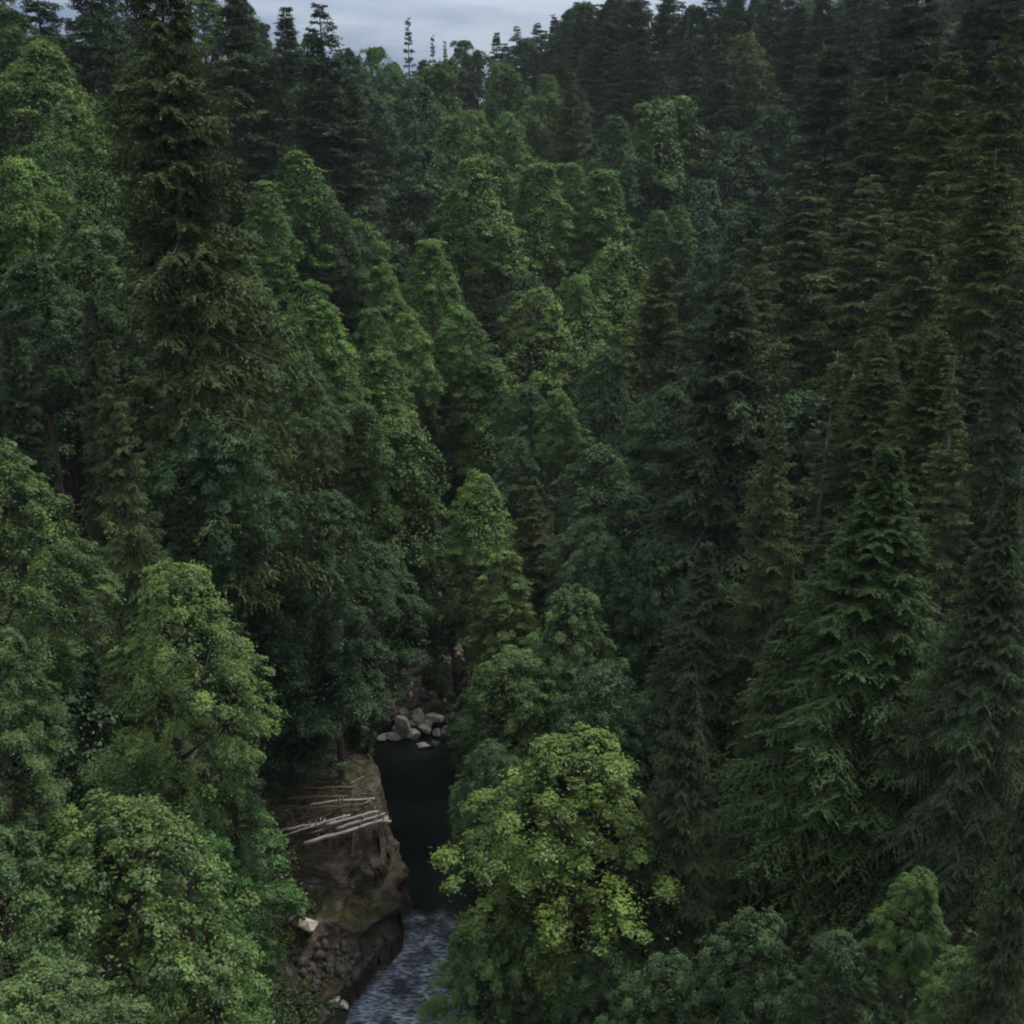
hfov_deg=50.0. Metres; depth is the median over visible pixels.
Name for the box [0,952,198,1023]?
broadleaf tree
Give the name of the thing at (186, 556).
conifer
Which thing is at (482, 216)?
conifer
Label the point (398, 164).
conifer
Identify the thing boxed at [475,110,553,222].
broadleaf tree
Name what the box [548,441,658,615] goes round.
broadleaf tree
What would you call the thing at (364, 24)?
sky
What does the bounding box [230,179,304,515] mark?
broadleaf tree
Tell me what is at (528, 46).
broadleaf tree
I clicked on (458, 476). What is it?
broadleaf tree
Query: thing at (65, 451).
broadleaf tree
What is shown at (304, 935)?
moss
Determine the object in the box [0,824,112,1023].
broadleaf tree
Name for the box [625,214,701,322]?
broadleaf tree
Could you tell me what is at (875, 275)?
conifer
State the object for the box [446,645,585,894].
broadleaf tree
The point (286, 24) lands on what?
conifer
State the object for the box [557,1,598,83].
broadleaf tree
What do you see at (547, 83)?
broadleaf tree
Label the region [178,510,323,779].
broadleaf tree
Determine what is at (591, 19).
conifer
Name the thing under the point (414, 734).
boulder
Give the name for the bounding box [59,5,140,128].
broadleaf tree
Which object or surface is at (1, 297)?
broadleaf tree
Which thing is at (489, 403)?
broadleaf tree
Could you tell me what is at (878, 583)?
conifer
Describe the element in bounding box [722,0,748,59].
broadleaf tree
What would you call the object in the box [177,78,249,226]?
broadleaf tree
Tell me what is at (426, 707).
boulder
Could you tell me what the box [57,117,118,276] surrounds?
broadleaf tree
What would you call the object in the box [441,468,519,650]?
broadleaf tree
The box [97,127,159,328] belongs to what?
broadleaf tree
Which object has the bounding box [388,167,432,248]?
broadleaf tree
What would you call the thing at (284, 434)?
broadleaf tree
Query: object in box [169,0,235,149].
broadleaf tree
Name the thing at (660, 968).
broadleaf tree
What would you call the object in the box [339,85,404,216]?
broadleaf tree
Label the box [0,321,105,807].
conifer
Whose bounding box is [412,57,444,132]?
broadleaf tree
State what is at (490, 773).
broadleaf tree
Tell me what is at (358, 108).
conifer
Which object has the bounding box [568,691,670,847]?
broadleaf tree
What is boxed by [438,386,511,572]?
broadleaf tree
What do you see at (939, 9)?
broadleaf tree
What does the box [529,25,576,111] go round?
broadleaf tree
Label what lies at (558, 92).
conifer
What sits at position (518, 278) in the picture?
broadleaf tree
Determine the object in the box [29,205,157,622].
broadleaf tree
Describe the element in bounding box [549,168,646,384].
broadleaf tree
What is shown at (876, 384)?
conifer
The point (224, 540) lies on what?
broadleaf tree
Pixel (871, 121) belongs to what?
conifer
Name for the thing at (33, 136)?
broadleaf tree
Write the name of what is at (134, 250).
broadleaf tree
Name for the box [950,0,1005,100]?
conifer
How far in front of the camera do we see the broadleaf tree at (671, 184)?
166.94 m
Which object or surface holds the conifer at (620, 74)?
on the ground
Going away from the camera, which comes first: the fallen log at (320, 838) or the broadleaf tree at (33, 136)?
the fallen log at (320, 838)
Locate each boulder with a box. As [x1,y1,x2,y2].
[281,913,295,923]
[297,917,317,932]
[319,1006,333,1022]
[330,996,339,1004]
[339,999,348,1009]
[378,733,385,740]
[385,732,401,739]
[395,715,410,738]
[399,707,408,715]
[402,695,413,703]
[406,700,419,710]
[407,728,420,739]
[409,719,418,726]
[413,708,425,723]
[416,721,431,734]
[416,742,430,747]
[417,701,438,714]
[418,693,430,701]
[424,712,444,722]
[425,718,432,727]
[431,740,438,747]
[432,728,440,736]
[433,700,446,715]
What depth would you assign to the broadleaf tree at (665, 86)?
188.95 m
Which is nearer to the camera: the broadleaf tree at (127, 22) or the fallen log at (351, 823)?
the fallen log at (351, 823)
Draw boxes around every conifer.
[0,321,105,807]
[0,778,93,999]
[3,0,108,277]
[47,34,89,91]
[60,0,144,284]
[62,18,79,54]
[68,0,345,826]
[76,296,159,781]
[91,339,211,1011]
[104,371,185,557]
[159,489,221,896]
[184,0,295,348]
[186,38,216,149]
[202,184,262,400]
[206,603,285,1020]
[209,10,313,337]
[231,433,313,706]
[236,58,339,381]
[258,7,318,237]
[286,2,408,350]
[307,197,364,362]
[332,49,349,96]
[334,85,408,347]
[384,139,401,202]
[397,274,454,436]
[452,54,478,150]
[453,283,518,450]
[468,183,500,258]
[470,32,503,135]
[488,485,578,693]
[497,43,514,105]
[506,247,551,391]
[508,26,527,78]
[527,23,545,146]
[529,30,558,153]
[542,16,564,156]
[543,68,598,241]
[543,84,570,177]
[559,17,599,157]
[567,4,602,159]
[572,258,699,535]
[578,0,625,170]
[591,49,636,176]
[591,673,743,1023]
[593,0,629,144]
[600,281,823,705]
[605,0,662,177]
[613,341,688,562]
[614,541,756,852]
[616,46,666,223]
[618,0,660,125]
[625,472,734,597]
[646,0,682,133]
[650,0,684,86]
[650,42,710,229]
[659,239,809,543]
[665,1,701,128]
[681,392,738,510]
[684,0,736,150]
[685,52,743,253]
[686,104,715,181]
[702,444,985,983]
[707,559,806,914]
[708,0,727,33]
[709,0,756,177]
[710,409,806,789]
[713,163,850,480]
[729,0,794,188]
[744,4,813,193]
[746,44,874,422]
[753,0,796,124]
[763,519,881,793]
[764,78,905,389]
[770,233,854,417]
[780,0,849,265]
[781,174,913,474]
[782,0,799,40]
[793,0,825,83]
[794,506,941,675]
[795,326,921,617]
[800,71,947,386]
[802,0,969,352]
[809,0,889,253]
[830,241,900,421]
[834,185,968,490]
[839,476,1023,940]
[844,52,984,383]
[852,0,913,179]
[856,329,969,647]
[865,17,1023,394]
[887,0,925,54]
[890,148,1023,522]
[907,4,1011,327]
[912,1,945,94]
[914,355,1007,566]
[921,260,1023,677]
[927,207,985,375]
[928,0,1023,216]
[933,788,1023,1023]
[941,0,984,61]
[941,17,991,150]
[945,337,1023,495]
[947,229,1023,439]
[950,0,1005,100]
[980,434,1023,562]
[994,0,1023,47]
[1002,529,1023,701]
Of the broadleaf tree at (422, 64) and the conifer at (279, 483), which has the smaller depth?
the conifer at (279, 483)
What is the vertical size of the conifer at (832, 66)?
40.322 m
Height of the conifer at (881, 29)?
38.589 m
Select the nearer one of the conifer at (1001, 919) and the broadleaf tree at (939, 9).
the conifer at (1001, 919)
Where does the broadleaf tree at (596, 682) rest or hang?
on the ground
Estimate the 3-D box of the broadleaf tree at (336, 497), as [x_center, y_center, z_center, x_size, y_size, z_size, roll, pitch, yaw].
[-10.643,11.789,65.498,8.596,27.195,6.338,-1,17,0]
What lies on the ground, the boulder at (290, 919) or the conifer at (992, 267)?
the conifer at (992, 267)
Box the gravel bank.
[379,615,469,721]
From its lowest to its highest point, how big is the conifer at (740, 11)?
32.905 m
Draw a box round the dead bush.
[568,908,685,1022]
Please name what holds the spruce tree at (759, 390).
on the ground
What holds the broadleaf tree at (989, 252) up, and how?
on the ground
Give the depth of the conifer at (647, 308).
112.41 m
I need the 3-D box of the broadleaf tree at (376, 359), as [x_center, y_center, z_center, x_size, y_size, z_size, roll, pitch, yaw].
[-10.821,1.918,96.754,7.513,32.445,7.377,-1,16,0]
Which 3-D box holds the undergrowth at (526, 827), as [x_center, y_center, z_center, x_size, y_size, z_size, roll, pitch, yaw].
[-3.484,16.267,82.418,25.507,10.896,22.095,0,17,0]
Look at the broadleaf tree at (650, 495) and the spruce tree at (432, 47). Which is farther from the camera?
the spruce tree at (432, 47)
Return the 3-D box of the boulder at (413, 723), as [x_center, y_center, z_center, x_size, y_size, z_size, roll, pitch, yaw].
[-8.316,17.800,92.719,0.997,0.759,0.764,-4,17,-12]
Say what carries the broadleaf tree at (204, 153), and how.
on the ground
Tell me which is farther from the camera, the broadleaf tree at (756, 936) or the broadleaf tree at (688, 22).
the broadleaf tree at (688, 22)
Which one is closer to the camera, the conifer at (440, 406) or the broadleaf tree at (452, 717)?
the broadleaf tree at (452, 717)
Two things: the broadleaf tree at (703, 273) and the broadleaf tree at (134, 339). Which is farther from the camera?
the broadleaf tree at (703, 273)
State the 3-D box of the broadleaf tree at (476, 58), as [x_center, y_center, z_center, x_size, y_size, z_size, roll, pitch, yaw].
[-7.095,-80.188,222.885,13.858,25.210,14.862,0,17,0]
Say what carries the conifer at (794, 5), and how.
on the ground
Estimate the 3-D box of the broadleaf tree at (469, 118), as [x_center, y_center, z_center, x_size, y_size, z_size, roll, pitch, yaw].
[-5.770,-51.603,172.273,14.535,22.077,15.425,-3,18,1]
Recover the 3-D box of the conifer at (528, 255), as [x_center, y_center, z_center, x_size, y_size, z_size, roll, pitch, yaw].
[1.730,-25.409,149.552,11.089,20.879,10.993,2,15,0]
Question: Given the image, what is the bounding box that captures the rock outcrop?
[197,729,411,1004]
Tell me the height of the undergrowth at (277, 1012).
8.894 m
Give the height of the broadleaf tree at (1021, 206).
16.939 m
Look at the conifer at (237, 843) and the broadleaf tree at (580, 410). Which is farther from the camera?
the broadleaf tree at (580, 410)
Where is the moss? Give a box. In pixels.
[190,726,386,992]
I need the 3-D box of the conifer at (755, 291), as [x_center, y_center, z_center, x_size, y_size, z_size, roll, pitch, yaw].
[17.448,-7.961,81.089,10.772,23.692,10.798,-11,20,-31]
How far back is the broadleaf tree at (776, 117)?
165.39 m
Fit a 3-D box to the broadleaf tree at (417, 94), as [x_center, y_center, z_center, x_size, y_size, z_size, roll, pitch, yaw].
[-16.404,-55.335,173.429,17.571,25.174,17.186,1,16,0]
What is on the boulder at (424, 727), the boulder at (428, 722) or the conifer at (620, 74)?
the boulder at (428, 722)
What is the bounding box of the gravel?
[377,616,469,723]
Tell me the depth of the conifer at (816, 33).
166.69 m
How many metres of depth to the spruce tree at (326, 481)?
76.74 m
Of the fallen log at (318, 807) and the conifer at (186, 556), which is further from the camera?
the fallen log at (318, 807)
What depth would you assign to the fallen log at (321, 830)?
64.13 m
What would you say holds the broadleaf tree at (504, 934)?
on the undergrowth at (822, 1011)
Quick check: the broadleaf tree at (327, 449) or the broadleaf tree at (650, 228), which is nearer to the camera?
the broadleaf tree at (327, 449)
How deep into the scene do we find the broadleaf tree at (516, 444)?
92.00 m
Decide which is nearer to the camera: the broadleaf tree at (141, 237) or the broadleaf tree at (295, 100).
the broadleaf tree at (141, 237)
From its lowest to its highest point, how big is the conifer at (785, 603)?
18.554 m
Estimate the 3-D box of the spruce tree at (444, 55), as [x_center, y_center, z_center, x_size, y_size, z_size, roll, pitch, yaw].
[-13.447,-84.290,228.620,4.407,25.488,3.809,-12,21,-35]
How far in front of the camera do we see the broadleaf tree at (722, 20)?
187.80 m
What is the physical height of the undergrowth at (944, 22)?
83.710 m
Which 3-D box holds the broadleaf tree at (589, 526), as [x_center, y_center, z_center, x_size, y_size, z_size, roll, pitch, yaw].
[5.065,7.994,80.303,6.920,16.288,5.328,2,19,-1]
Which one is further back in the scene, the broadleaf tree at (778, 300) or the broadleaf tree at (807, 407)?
the broadleaf tree at (778, 300)
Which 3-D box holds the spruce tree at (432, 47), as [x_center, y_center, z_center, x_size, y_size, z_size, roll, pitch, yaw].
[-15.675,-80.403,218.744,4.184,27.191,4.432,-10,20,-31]
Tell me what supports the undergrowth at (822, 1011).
on the ground
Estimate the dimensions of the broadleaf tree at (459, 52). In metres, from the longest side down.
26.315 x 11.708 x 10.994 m
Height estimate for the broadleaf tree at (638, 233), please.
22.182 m
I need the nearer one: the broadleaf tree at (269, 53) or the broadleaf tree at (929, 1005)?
the broadleaf tree at (929, 1005)
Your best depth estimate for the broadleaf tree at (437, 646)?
96.19 m
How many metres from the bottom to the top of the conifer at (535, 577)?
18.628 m
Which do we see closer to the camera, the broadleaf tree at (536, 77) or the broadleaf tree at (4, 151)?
the broadleaf tree at (4, 151)
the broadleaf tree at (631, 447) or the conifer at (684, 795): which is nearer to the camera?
the conifer at (684, 795)
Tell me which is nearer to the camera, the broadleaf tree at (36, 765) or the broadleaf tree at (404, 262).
the broadleaf tree at (36, 765)
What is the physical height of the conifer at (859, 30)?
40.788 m
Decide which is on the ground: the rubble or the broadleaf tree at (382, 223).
the broadleaf tree at (382, 223)
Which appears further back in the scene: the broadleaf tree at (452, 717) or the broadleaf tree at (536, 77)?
the broadleaf tree at (536, 77)
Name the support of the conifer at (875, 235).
on the ground
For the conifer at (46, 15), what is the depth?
113.39 m
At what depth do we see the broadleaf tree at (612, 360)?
98.17 m
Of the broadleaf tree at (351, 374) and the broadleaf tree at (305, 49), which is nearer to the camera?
the broadleaf tree at (351, 374)
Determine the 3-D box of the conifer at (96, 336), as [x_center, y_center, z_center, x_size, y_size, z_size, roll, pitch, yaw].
[-20.683,3.361,58.182,4.376,29.327,4.629,0,17,0]
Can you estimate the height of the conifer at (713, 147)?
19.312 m
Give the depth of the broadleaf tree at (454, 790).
58.82 m
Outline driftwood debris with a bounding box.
[258,738,379,861]
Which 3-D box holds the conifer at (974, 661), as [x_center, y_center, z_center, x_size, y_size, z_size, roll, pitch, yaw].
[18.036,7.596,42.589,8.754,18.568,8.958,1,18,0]
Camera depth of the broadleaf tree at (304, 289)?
88.94 m
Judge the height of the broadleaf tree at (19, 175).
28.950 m
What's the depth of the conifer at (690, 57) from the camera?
175.45 m
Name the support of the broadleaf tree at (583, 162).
on the ground
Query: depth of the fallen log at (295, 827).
64.16 m
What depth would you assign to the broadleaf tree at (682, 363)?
144.22 m
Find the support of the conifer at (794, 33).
on the ground
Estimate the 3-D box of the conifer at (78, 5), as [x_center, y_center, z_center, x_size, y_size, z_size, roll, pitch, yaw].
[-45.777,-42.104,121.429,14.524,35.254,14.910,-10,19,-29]
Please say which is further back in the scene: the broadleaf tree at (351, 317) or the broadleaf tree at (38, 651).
the broadleaf tree at (351, 317)
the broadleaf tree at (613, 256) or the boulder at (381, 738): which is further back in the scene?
the broadleaf tree at (613, 256)
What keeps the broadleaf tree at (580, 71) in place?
on the ground
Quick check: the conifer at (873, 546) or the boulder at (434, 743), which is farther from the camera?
the boulder at (434, 743)
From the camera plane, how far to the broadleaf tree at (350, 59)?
148.94 m
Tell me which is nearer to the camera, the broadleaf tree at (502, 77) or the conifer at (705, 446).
the conifer at (705, 446)
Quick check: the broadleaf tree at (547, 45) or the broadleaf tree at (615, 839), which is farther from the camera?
the broadleaf tree at (547, 45)
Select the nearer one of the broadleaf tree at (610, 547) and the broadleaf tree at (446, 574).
the broadleaf tree at (610, 547)
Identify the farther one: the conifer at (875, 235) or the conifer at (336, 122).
the conifer at (336, 122)
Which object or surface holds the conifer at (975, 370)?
on the ground
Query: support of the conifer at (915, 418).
on the ground
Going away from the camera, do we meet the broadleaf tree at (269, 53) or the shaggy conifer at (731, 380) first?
the shaggy conifer at (731, 380)
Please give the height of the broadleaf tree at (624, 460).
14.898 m
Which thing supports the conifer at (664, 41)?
on the ground
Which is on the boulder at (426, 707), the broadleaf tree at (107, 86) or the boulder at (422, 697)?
the boulder at (422, 697)
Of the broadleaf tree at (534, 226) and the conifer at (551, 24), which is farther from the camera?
the conifer at (551, 24)
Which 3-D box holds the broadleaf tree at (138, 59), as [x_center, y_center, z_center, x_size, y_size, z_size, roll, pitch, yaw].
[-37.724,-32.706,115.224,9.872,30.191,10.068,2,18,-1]
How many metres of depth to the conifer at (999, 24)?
103.62 m
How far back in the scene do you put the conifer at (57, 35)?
130.29 m
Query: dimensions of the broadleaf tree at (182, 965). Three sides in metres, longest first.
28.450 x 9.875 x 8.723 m
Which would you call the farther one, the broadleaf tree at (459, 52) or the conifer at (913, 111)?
the broadleaf tree at (459, 52)
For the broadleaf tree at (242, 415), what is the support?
on the ground
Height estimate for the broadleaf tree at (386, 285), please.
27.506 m
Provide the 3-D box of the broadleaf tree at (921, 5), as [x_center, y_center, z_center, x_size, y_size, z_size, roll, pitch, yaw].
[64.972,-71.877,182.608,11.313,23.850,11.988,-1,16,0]
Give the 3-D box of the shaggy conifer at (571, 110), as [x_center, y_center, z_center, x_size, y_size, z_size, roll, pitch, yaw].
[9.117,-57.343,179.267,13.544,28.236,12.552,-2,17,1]
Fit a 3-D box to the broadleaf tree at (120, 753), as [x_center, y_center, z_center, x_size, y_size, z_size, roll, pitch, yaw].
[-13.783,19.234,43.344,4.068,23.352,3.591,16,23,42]
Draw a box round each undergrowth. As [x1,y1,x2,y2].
[0,391,1023,1023]
[34,0,1021,728]
[101,910,330,1023]
[351,628,625,843]
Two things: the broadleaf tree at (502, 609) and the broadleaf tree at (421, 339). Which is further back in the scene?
the broadleaf tree at (421, 339)
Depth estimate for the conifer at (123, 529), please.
43.86 m
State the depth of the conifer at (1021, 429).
69.52 m
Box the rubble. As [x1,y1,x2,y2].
[281,938,376,1006]
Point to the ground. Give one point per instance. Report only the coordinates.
(798, 948)
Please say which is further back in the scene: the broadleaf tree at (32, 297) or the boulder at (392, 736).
the boulder at (392, 736)
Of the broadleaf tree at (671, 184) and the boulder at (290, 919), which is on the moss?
the boulder at (290, 919)
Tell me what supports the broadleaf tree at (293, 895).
on the ground
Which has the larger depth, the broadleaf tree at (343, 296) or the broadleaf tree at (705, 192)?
the broadleaf tree at (705, 192)
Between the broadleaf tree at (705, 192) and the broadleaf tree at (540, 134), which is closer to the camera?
the broadleaf tree at (705, 192)
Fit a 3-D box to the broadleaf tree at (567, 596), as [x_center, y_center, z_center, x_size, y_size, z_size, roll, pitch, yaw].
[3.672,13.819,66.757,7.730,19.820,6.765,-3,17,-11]
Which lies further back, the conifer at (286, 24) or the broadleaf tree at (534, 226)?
the broadleaf tree at (534, 226)
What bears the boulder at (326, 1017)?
on the ground
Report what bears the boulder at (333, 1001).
on the ground
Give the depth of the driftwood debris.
66.41 m
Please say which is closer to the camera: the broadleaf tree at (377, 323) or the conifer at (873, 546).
the conifer at (873, 546)
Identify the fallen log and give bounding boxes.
[281,818,335,830]
[285,814,349,835]
[289,790,347,799]
[297,803,360,810]
[302,783,354,789]
[304,816,388,845]
[308,814,381,835]
[311,797,374,804]
[325,806,377,825]
[336,811,384,829]
[371,815,390,822]
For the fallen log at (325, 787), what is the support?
on the driftwood debris
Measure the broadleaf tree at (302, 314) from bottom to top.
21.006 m
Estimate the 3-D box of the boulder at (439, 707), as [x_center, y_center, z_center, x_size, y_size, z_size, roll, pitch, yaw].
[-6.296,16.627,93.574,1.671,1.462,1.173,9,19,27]
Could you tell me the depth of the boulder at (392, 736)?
91.81 m
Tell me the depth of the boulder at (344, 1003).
61.61 m
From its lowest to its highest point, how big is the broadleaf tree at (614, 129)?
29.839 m
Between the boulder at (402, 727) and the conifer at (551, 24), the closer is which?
the boulder at (402, 727)
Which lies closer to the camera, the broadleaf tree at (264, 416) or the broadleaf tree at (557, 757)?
the broadleaf tree at (557, 757)
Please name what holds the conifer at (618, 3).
on the ground
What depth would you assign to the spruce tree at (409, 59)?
206.36 m
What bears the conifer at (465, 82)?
on the ground
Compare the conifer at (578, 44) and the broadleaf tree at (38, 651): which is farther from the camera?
the conifer at (578, 44)
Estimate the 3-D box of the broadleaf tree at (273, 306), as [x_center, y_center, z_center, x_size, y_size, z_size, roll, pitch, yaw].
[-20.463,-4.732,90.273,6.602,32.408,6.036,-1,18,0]
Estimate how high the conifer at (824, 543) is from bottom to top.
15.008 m
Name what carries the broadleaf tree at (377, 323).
on the ground
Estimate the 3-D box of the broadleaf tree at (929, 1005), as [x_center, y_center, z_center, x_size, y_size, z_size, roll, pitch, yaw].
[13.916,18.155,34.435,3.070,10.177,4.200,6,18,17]
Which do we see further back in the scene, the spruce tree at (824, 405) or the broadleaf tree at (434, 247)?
the broadleaf tree at (434, 247)
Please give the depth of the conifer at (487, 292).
134.07 m
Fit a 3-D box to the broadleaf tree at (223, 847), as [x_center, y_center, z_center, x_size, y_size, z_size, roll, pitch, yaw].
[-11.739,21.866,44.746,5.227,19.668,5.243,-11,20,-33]
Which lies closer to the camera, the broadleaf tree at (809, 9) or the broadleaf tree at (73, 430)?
the broadleaf tree at (73, 430)
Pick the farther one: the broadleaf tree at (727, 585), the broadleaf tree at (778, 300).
the broadleaf tree at (778, 300)
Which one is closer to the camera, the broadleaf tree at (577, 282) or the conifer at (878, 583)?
the conifer at (878, 583)
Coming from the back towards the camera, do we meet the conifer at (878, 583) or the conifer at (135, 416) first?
the conifer at (135, 416)
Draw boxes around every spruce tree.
[306,320,360,711]
[403,17,416,116]
[429,35,435,66]
[442,41,447,62]
[726,334,797,630]
[771,351,852,644]
[896,355,977,702]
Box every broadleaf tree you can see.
[0,0,27,155]
[0,5,55,157]
[0,37,124,356]
[0,106,76,241]
[0,126,14,212]
[0,155,88,559]
[0,233,73,439]
[0,249,106,637]
[0,299,80,550]
[0,434,125,1005]
[0,625,75,1023]
[0,626,233,998]
[0,787,276,1023]
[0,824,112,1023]
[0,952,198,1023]
[7,100,60,218]
[7,170,84,352]
[15,103,133,275]
[27,256,120,528]
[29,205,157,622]
[38,277,159,478]
[44,30,80,80]
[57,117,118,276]
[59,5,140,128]
[76,557,290,1022]
[93,733,198,1009]
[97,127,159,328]
[100,0,169,66]
[102,48,189,166]
[102,185,212,354]
[104,200,220,383]
[122,354,228,528]
[130,414,302,812]
[151,828,273,1023]
[157,22,195,63]
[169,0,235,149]
[172,100,225,213]
[175,347,255,500]
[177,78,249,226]
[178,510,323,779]
[184,771,314,1002]
[193,119,249,231]
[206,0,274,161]
[209,324,280,474]
[214,253,293,480]
[215,679,353,810]
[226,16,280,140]
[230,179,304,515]
[236,556,375,769]
[244,449,318,566]
[254,350,352,696]
[261,150,344,455]
[262,371,347,499]
[262,487,398,778]
[263,35,310,133]
[263,80,366,204]
[269,279,356,575]
[273,33,344,157]
[276,310,338,487]
[284,184,380,445]
[301,86,367,174]
[302,308,364,600]
[307,541,435,720]
[308,616,394,752]
[314,399,407,755]
[320,408,458,633]
[322,173,390,255]
[324,217,401,402]
[326,47,383,149]
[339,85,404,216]
[349,308,402,569]
[350,348,423,669]
[352,46,416,148]
[356,192,394,254]
[357,262,424,357]
[363,312,448,493]
[365,359,455,513]
[371,143,487,321]
[374,61,417,124]
[375,78,461,223]
[380,243,423,322]
[380,566,450,644]
[382,516,472,649]
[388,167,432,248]
[395,238,473,490]
[398,58,484,186]
[411,598,496,707]
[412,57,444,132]
[413,184,462,265]
[413,254,477,397]
[416,931,539,1023]
[423,113,490,207]
[426,59,474,136]
[427,157,537,374]
[428,721,715,1023]
[433,308,501,591]
[435,108,518,220]
[436,355,535,594]
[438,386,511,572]
[440,667,531,925]
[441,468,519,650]
[442,781,532,934]
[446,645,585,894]
[447,738,524,1005]
[448,40,488,147]
[449,354,515,513]
[455,49,504,135]
[458,550,542,698]
[466,916,590,1023]
[467,188,510,298]
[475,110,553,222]
[477,61,540,174]
[483,632,595,810]
[484,268,561,384]
[486,436,557,636]
[491,161,584,333]
[495,287,598,510]
[496,179,560,269]
[498,382,555,582]
[503,96,564,222]
[504,37,548,121]
[517,582,636,862]
[524,388,595,607]
[525,72,587,209]
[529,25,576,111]
[532,273,618,485]
[537,516,627,643]
[538,7,586,94]
[541,161,606,310]
[542,531,647,715]
[543,396,647,516]
[544,657,669,892]
[546,449,655,597]
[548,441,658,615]
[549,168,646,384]
[549,936,671,1023]
[551,433,614,560]
[553,85,595,154]
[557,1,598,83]
[567,144,608,263]
[567,243,664,433]
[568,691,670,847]
[571,346,650,495]
[573,7,621,100]
[576,111,649,310]
[594,948,717,1023]
[599,94,728,267]
[602,0,645,81]
[603,537,687,765]
[604,228,665,371]
[613,0,657,76]
[615,385,700,664]
[616,574,798,737]
[620,454,709,565]
[624,390,671,511]
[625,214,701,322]
[630,210,686,389]
[633,329,703,418]
[636,75,697,178]
[643,177,747,342]
[647,13,680,91]
[650,205,702,361]
[653,4,719,100]
[673,905,820,1023]
[674,252,746,395]
[680,128,790,278]
[682,5,759,143]
[684,205,788,344]
[700,31,793,201]
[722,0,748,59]
[733,103,817,299]
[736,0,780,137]
[743,389,859,573]
[745,0,784,59]
[757,299,820,422]
[761,284,793,375]
[765,3,844,117]
[773,927,912,1023]
[785,367,931,528]
[803,0,843,24]
[805,1,860,126]
[833,0,904,113]
[859,866,955,1023]
[871,1,938,142]
[884,82,969,165]
[889,0,947,44]
[911,944,1017,1023]
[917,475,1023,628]
[925,199,1013,334]
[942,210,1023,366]
[1004,12,1023,93]
[1009,130,1023,189]
[1013,198,1023,211]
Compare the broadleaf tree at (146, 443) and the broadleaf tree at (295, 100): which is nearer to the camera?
the broadleaf tree at (146, 443)
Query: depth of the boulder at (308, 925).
62.27 m
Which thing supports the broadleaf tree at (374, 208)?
on the ground
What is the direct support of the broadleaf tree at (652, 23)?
on the ground
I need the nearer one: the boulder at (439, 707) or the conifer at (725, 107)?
the boulder at (439, 707)
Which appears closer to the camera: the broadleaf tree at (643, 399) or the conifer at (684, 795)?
the conifer at (684, 795)
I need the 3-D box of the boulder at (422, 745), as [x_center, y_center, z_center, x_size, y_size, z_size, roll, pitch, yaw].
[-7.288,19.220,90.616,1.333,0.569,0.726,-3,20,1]
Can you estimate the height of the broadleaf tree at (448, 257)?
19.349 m
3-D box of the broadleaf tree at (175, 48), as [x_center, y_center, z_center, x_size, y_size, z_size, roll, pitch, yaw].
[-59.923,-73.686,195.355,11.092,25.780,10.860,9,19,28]
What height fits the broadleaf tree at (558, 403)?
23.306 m
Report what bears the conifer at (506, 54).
on the ground
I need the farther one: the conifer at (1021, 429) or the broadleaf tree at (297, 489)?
the broadleaf tree at (297, 489)
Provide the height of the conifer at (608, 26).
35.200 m
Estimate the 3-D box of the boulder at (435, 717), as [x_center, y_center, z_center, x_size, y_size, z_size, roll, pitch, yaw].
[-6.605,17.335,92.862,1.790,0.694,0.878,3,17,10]
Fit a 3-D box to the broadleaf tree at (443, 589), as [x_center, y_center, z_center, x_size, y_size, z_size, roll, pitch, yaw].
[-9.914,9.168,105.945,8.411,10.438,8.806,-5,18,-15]
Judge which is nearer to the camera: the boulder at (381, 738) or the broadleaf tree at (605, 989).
the broadleaf tree at (605, 989)
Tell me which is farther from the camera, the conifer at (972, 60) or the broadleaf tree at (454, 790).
the conifer at (972, 60)
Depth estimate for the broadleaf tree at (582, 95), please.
192.36 m
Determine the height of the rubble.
3.972 m
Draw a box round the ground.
[0,0,1023,1023]
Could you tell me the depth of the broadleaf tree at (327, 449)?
69.94 m
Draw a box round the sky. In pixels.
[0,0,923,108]
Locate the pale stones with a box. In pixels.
[385,646,465,721]
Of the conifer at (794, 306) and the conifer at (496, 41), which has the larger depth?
the conifer at (496, 41)
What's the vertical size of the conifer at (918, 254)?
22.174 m
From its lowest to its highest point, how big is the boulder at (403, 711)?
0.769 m
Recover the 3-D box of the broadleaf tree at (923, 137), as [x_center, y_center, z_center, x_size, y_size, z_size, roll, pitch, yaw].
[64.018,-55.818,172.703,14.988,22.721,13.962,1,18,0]
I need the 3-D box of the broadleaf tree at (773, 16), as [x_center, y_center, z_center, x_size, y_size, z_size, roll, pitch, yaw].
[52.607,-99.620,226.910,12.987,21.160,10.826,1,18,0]
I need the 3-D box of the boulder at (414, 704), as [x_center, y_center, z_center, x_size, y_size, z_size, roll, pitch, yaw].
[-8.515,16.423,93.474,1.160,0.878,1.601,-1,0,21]
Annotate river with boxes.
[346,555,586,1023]
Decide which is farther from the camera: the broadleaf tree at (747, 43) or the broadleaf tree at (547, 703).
the broadleaf tree at (747, 43)
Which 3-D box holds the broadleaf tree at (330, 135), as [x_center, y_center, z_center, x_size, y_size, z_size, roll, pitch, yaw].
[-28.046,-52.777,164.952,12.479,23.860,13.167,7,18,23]

